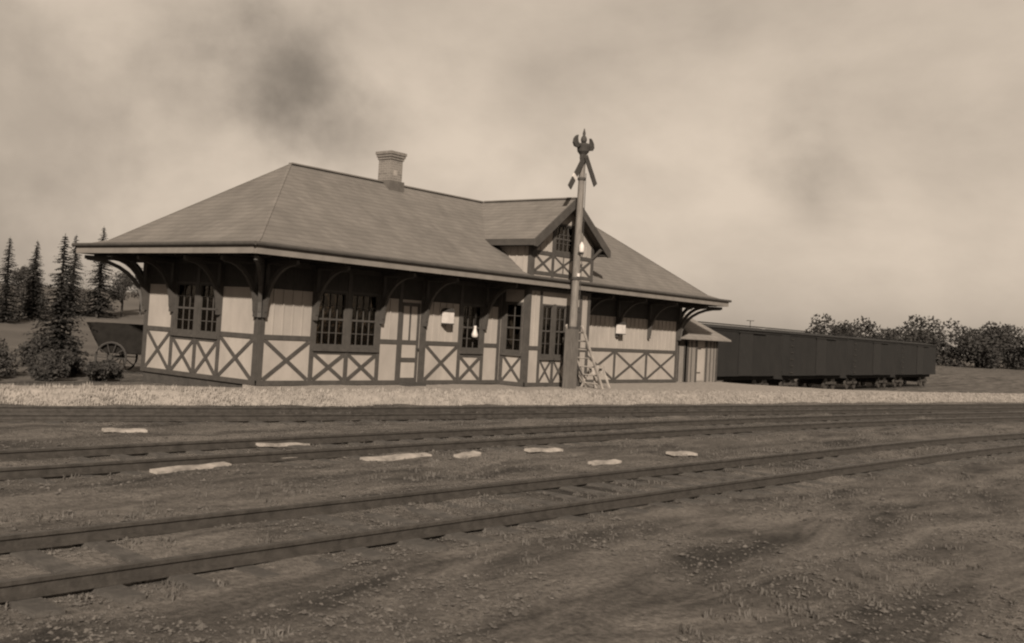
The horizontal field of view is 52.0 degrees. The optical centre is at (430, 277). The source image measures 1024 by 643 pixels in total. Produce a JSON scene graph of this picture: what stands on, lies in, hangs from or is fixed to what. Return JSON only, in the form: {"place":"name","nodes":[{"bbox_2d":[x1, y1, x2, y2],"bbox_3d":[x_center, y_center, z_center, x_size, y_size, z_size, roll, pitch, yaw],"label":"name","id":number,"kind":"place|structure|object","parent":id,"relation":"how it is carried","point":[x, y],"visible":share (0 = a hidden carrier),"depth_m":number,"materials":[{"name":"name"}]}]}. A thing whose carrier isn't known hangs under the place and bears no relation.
{"place":"outdoors","nodes":[
{"label":"outdoors","id":0,"kind":"place"},
{"bbox_2d":[0,285,1023,642],"bbox_3d":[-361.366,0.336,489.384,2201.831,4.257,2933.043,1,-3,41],"label":"ground","id":1,"kind":"structure","parent":0,"point":[616,597],"depth_m":10.34,"materials":[{"name":"brown plant"}]},
{"bbox_2d":[0,358,4,369],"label":"shrub","id":2,"kind":"object","parent":1,"relation":"on","point":[2,362],"visible":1,"depth_m":26.76,"materials":[{"name":"green plant"}]},
{"bbox_2d":[0,338,18,375],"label":"shrub","id":3,"kind":"object","parent":1,"relation":"on","point":[4,353],"visible":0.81,"depth_m":27.88,"materials":[{"name":"green plant"}]},
{"bbox_2d":[0,236,26,322],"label":"fir tree","id":4,"kind":"object","parent":1,"relation":"on","point":[6,313],"visible":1,"depth_m":60.12,"materials":[{"name":"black plant"}]},
{"bbox_2d":[11,264,42,306],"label":"leafy tree","id":5,"kind":"object","parent":1,"relation":"on","point":[22,270],"visible":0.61,"depth_m":66.72,"materials":[{"name":"green plant"}]},
{"bbox_2d":[13,240,52,319],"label":"fir tree","id":6,"kind":"object","parent":1,"relation":"on","point":[31,306],"visible":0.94,"depth_m":64.02,"materials":[{"name":"green plant"}]},
{"bbox_2d":[14,342,51,365],"bbox_3d":[-11.716,2.408,31.886,1.880,0.975,1.832,1,-3,41],"label":"shrub","id":7,"kind":"object","parent":1,"relation":"on","point":[28,352],"visible":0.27,"depth_m":31.58,"materials":[{"name":"green plant"}]},
{"bbox_2d":[18,249,50,312],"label":"fir tree","id":8,"kind":"object","parent":1,"relation":"on","point":[39,281],"visible":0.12,"depth_m":68.38,"materials":[{"name":"green plant"}]},
{"bbox_2d":[27,360,70,381],"bbox_3d":[-9.855,2.441,26.942,1.075,0.666,0.774,3,-2,-2],"label":"shrub","id":9,"kind":"object","parent":1,"relation":"on","point":[44,370],"visible":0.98,"depth_m":26.79,"materials":[{"name":"green plant"}]},
{"bbox_2d":[18,334,82,363],"bbox_3d":[-12.314,2.381,33.729,1.840,1.216,2.023,3,-2,0],"label":"shrub","id":10,"kind":"object","parent":1,"relation":"on","point":[32,340],"visible":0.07,"depth_m":33.90,"materials":[{"name":"green plant"}]},
{"bbox_2d":[34,349,75,377],"bbox_3d":[-10.236,2.366,28.363,1.031,0.918,0.954,3,-2,7],"label":"shrub","id":11,"kind":"object","parent":1,"relation":"on","point":[59,357],"visible":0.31,"depth_m":28.32,"materials":[{"name":"green plant"}]},
{"bbox_2d":[17,233,93,373],"bbox_3d":[-10.701,0.899,30.267,2.139,4.400,2.073,3,-2,3],"label":"fir tree","id":12,"kind":"object","parent":1,"relation":"on","point":[58,305],"visible":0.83,"depth_m":30.15,"materials":[{"name":"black plant"}]},
{"bbox_2d":[30,347,83,375],"bbox_3d":[-10.488,2.412,29.551,1.548,0.902,1.228,1,-3,41],"label":"shrub","id":13,"kind":"object","parent":1,"relation":"on","point":[76,365],"visible":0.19,"depth_m":29.43,"materials":[{"name":"green plant"}]},
{"bbox_2d":[54,235,91,314],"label":"fir tree","id":14,"kind":"object","parent":1,"relation":"on","point":[78,267],"visible":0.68,"depth_m":70.03,"materials":[{"name":"green plant"}]},
{"bbox_2d":[74,228,121,316],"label":"fir tree","id":15,"kind":"object","parent":1,"relation":"on","point":[97,309],"visible":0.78,"depth_m":70.29,"materials":[{"name":"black plant"}]},
{"bbox_2d":[82,361,113,381],"bbox_3d":[-8.861,2.533,27.768,0.708,0.632,1.043,2,-3,24],"label":"shrub","id":16,"kind":"object","parent":1,"relation":"on","point":[100,371],"visible":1,"depth_m":27.70,"materials":[{"name":"green plant"}]},
{"bbox_2d":[85,359,123,378],"bbox_3d":[-9.044,2.601,29.123,1.077,0.652,0.996,1,-3,41],"label":"shrub","id":17,"kind":"object","parent":1,"relation":"on","point":[116,374],"visible":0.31,"depth_m":29.05,"materials":[{"name":"green plant"}]},
{"bbox_2d":[87,322,142,371],"bbox_3d":[-8.996,2.209,32.273,3.040,1.520,1.400,3,-2,-1],"label":"farm wagon","id":18,"kind":"object","parent":1,"relation":"on","point":[122,340],"visible":0.41,"depth_m":31.78,"materials":[{"name":"paint"}]},
{"bbox_2d":[109,271,133,316],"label":"leafy tree","id":19,"kind":"object","parent":1,"relation":"on","point":[121,286],"visible":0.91,"depth_m":72.38,"materials":[{"name":"green plant"}]},
{"bbox_2d":[101,428,147,432],"bbox_3d":[-4.993,2.492,17.077,0.720,0.052,0.130,7,2,-34],"label":"weathered plank","id":20,"kind":"object","parent":1,"relation":"on","point":[130,430],"visible":1,"depth_m":17.04,"materials":[{"name":"brown wood"}]},
{"bbox_2d":[131,268,142,314],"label":"leafy tree","id":21,"kind":"object","parent":1,"relation":"on","point":[136,295],"visible":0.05,"depth_m":75.18,"materials":[{"name":"green plant"}]},
{"bbox_2d":[149,462,231,473],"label":"puddle","id":22,"kind":"object","parent":1,"relation":"on","point":[170,469],"visible":0.96,"depth_m":13.42,"materials":[{"name":"beige liquid"}]},
{"bbox_2d":[256,442,309,446],"bbox_3d":[-2.349,2.629,16.542,0.177,0.051,1.040,9,0,42],"label":"weathered plank","id":23,"kind":"object","parent":1,"relation":"on","point":[275,444],"visible":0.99,"depth_m":16.39,"materials":[{"name":"brown wood"}]},
{"bbox_2d":[360,452,431,460],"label":"puddle","id":24,"kind":"object","parent":1,"relation":"on","point":[396,457],"visible":0.99,"depth_m":15.67,"materials":[{"name":"beige liquid"}]},
{"bbox_2d":[453,451,480,458],"bbox_3d":[0.591,2.788,16.463,0.160,0.051,0.560,9,3,36],"label":"weathered plank","id":25,"kind":"object","parent":1,"relation":"on","point":[469,454],"visible":0.96,"depth_m":16.41,"materials":[{"name":"brown wood"}]},
{"bbox_2d":[0,433,1023,617],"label":"railway track","id":26,"kind":"structure","parent":1,"relation":"on","point":[23,595],"depth_m":10.62,"materials":[{"name":"metal"}]},
{"bbox_2d":[0,404,1023,642],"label":"cinders","id":27,"kind":"object","parent":1,"relation":"on","point":[331,623],"visible":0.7,"depth_m":9.39,"materials":[{"name":"gravel"}]},
{"bbox_2d":[0,412,1023,483],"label":"railway track","id":28,"kind":"structure","parent":1,"relation":"on","point":[127,464],"depth_m":17.69,"materials":[{"name":"metal"}]},
{"bbox_2d":[0,404,1023,425],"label":"railway track","id":29,"kind":"structure","parent":1,"relation":"on","point":[54,415],"depth_m":23.09,"materials":[{"name":"metal"}]},
{"bbox_2d":[0,381,1023,406],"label":"platform","id":30,"kind":"structure","parent":1,"relation":"on","point":[688,387],"depth_m":28.00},
{"bbox_2d":[71,150,731,386],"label":"railway depot","id":31,"kind":"structure","parent":30,"relation":"on","point":[293,274],"depth_m":29.26,"materials":[{"name":"wood"}]},
{"bbox_2d":[170,281,196,336],"bbox_3d":[-6.495,0.823,27.748,1.030,1.450,0.170,1,-3,41],"label":"window","id":32,"kind":"structure","parent":31,"relation":"in","point":[185,300],"depth_m":27.82,"materials":[{"name":"paint"}]},
{"bbox_2d":[193,282,217,338],"bbox_3d":[-5.730,0.839,27.074,0.970,1.450,0.170,1,-3,41],"label":"window","id":33,"kind":"structure","parent":31,"relation":"in","point":[207,318],"depth_m":27.17,"materials":[{"name":"paint"}]},
{"bbox_2d":[312,289,347,351],"bbox_3d":[-2.623,1.122,27.505,0.170,1.610,1.230,1,-3,41],"label":"window","id":34,"kind":"structure","parent":31,"relation":"in","point":[330,326],"depth_m":27.59,"materials":[{"name":"paint"}]},
{"bbox_2d":[348,292,378,352],"bbox_3d":[-1.809,1.210,28.430,0.170,1.610,1.180,1,-3,41],"label":"window","id":35,"kind":"structure","parent":31,"relation":"in","point":[364,309],"depth_m":28.47,"materials":[{"name":"paint"}]},
{"bbox_2d":[398,302,420,381],"bbox_3d":[-0.588,1.848,29.819,0.145,2.320,0.800,1,-3,41],"label":"door","id":36,"kind":"structure","parent":31,"relation":"in","point":[409,348],"depth_m":29.85,"materials":[{"name":"paint"}]},
{"bbox_2d":[441,308,454,324],"bbox_3d":[0.511,1.128,30.804,0.330,0.470,0.360,1,-3,41],"label":"wall lamp","id":37,"kind":"object","parent":31,"relation":"attached to","point":[447,315],"visible":1,"depth_m":30.69,"materials":[{"name":"white glass"}]},
{"bbox_2d":[459,303,482,353],"bbox_3d":[1.260,1.552,31.921,0.170,1.530,1.100,1,-3,41],"label":"window","id":38,"kind":"structure","parent":31,"relation":"in","point":[469,345],"depth_m":31.96,"materials":[{"name":"paint"}]},
{"bbox_2d":[472,283,477,337],"bbox_3d":[1.404,0.984,31.821,0.200,1.670,0.195,1,-3,41],"label":"hanging lamp","id":39,"kind":"object","parent":31,"relation":"hanging from","point":[474,334],"visible":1,"depth_m":31.76,"materials":[{"name":"white glass"}]},
{"bbox_2d":[500,302,523,355],"bbox_3d":[2.605,1.586,32.623,0.800,1.680,0.170,1,-3,41],"label":"window","id":40,"kind":"structure","parent":31,"relation":"in","point":[513,310],"depth_m":32.66,"materials":[{"name":"paint"}]},
{"bbox_2d":[539,304,553,359],"bbox_3d":[3.689,1.716,33.093,0.170,1.770,0.760,1,-3,41],"label":"window","id":41,"kind":"structure","parent":31,"relation":"in","point":[548,309],"depth_m":33.18,"materials":[{"name":"paint"}]},
{"bbox_2d":[554,305,566,360],"bbox_3d":[4.176,1.768,33.647,0.170,1.770,0.760,1,-3,41],"label":"window","id":42,"kind":"structure","parent":31,"relation":"in","point":[561,311],"depth_m":33.72,"materials":[{"name":"paint"}]},
{"bbox_2d":[555,224,574,255],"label":"window","id":43,"kind":"structure","parent":31,"relation":"in","point":[564,244],"depth_m":33.84,"materials":[{"name":"paint"}]},
{"bbox_2d":[568,306,579,360],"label":"window","id":44,"kind":"structure","parent":31,"relation":"in","point":[569,306],"depth_m":34.41,"materials":[{"name":"paint"}]},
{"bbox_2d":[615,322,626,334],"bbox_3d":[6.946,1.824,38.122,0.330,0.470,0.360,1,-3,41],"label":"wall lamp","id":45,"kind":"object","parent":31,"relation":"attached to","point":[620,327],"visible":1,"depth_m":38.02,"materials":[{"name":"white glass"}]},
{"bbox_2d":[562,129,596,388],"bbox_3d":[4.569,-0.484,32.954,0.505,8.610,1.562,1,-3,41],"label":"semaphore signal","id":46,"kind":"object","parent":30,"relation":"on","point":[571,343],"visible":0.99,"depth_m":32.95,"materials":[{"name":"paint"}]},
{"bbox_2d":[565,324,603,388],"bbox_3d":[4.937,2.544,33.493,0.725,2.049,1.550,1,-3,41],"label":"ladder","id":47,"kind":"object","parent":30,"relation":"on","point":[594,366],"visible":0.75,"depth_m":33.41,"materials":[{"name":"brown wood"}]},
{"bbox_2d":[580,365,610,388],"bbox_3d":[5.454,3.242,34.293,0.601,0.743,0.909,1,-3,41],"label":"trestle","id":48,"kind":"object","parent":30,"relation":"on","point":[600,367],"visible":0.81,"depth_m":34.24,"materials":[{"name":"brown wood"}]},
{"bbox_2d":[0,382,1023,406],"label":"dry grass","id":49,"kind":"structure","parent":1,"relation":"on","point":[945,397],"depth_m":28.21,"materials":[{"name":"plant"}]},
{"bbox_2d":[524,448,562,451],"bbox_3d":[1.950,2.944,17.872,0.880,0.052,0.124,9,0,-43],"label":"weathered plank","id":50,"kind":"object","parent":1,"relation":"on","point":[543,449],"visible":1,"depth_m":17.79,"materials":[{"name":"brown wood"}]},
{"bbox_2d":[588,459,621,465],"bbox_3d":[2.797,2.945,16.686,0.127,0.052,0.800,9,0,43],"label":"weathered plank","id":51,"kind":"object","parent":1,"relation":"on","point":[599,462],"visible":1,"depth_m":16.62,"materials":[{"name":"brown wood"}]},
{"bbox_2d":[666,451,697,455],"bbox_3d":[4.468,3.115,18.526,0.720,0.052,0.180,7,1,-42],"label":"weathered plank","id":52,"kind":"object","parent":1,"relation":"on","point":[680,453],"visible":1,"depth_m":18.46,"materials":[{"name":"brown wood"}]},
{"bbox_2d":[676,315,730,381],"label":"shed","id":53,"kind":"structure","parent":1,"relation":"on","point":[697,355],"depth_m":43.55,"materials":[{"name":"paint"}]},
{"bbox_2d":[696,341,704,380],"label":"door","id":54,"kind":"structure","parent":53,"relation":"in","point":[701,344],"depth_m":43.74,"materials":[{"name":"paint"}]},
{"bbox_2d":[819,383,966,389],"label":"railway track","id":55,"kind":"structure","parent":1,"relation":"on","point":[895,387],"depth_m":77.09,"materials":[{"name":"metal"}]},
{"bbox_2d":[698,320,783,384],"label":"boxcar","id":56,"kind":"object","parent":55,"relation":"on","point":[748,355],"visible":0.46,"depth_m":51.88,"materials":[{"name":"paint"}]},
{"bbox_2d":[738,331,766,375],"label":"door","id":57,"kind":"structure","parent":56,"relation":"in","point":[746,338],"depth_m":51.23,"materials":[{"name":"paint"}]},
{"bbox_2d":[765,327,849,388],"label":"boxcar","id":58,"kind":"object","parent":55,"relation":"on","point":[809,359],"visible":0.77,"depth_m":59.61,"materials":[{"name":"paint"}]},
{"bbox_2d":[815,338,836,374],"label":"door","id":59,"kind":"structure","parent":58,"relation":"in","point":[821,342],"depth_m":60.24,"materials":[{"name":"paint"}]},
{"bbox_2d":[828,334,898,388],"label":"boxcar","id":60,"kind":"object","parent":55,"relation":"on","point":[871,359],"visible":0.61,"depth_m":68.64,"materials":[{"name":"paint"}]},
{"bbox_2d":[872,342,888,374],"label":"door","id":61,"kind":"structure","parent":60,"relation":"in","point":[877,345],"depth_m":69.24,"materials":[{"name":"paint"}]},
{"bbox_2d":[872,337,937,386],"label":"boxcar","id":62,"kind":"object","parent":55,"relation":"on","point":[916,361],"visible":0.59,"depth_m":77.71,"materials":[{"name":"paint"}]},
{"bbox_2d":[916,345,929,373],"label":"door","id":63,"kind":"structure","parent":62,"relation":"in","point":[919,368],"depth_m":78.22,"materials":[{"name":"paint"}]},
{"bbox_2d":[805,313,1023,369],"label":"wood","id":64,"kind":"object","parent":1,"relation":"on","point":[990,348],"visible":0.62,"depth_m":171.92,"materials":[{"name":"broadleaf foliage"},{"name":"bark"}]},
{"bbox_2d":[0,0,1023,353],"label":"sky","id":65,"kind":"structure","parent":0,"point":[789,162],"materials":[{"name":"beige"}]}
]}

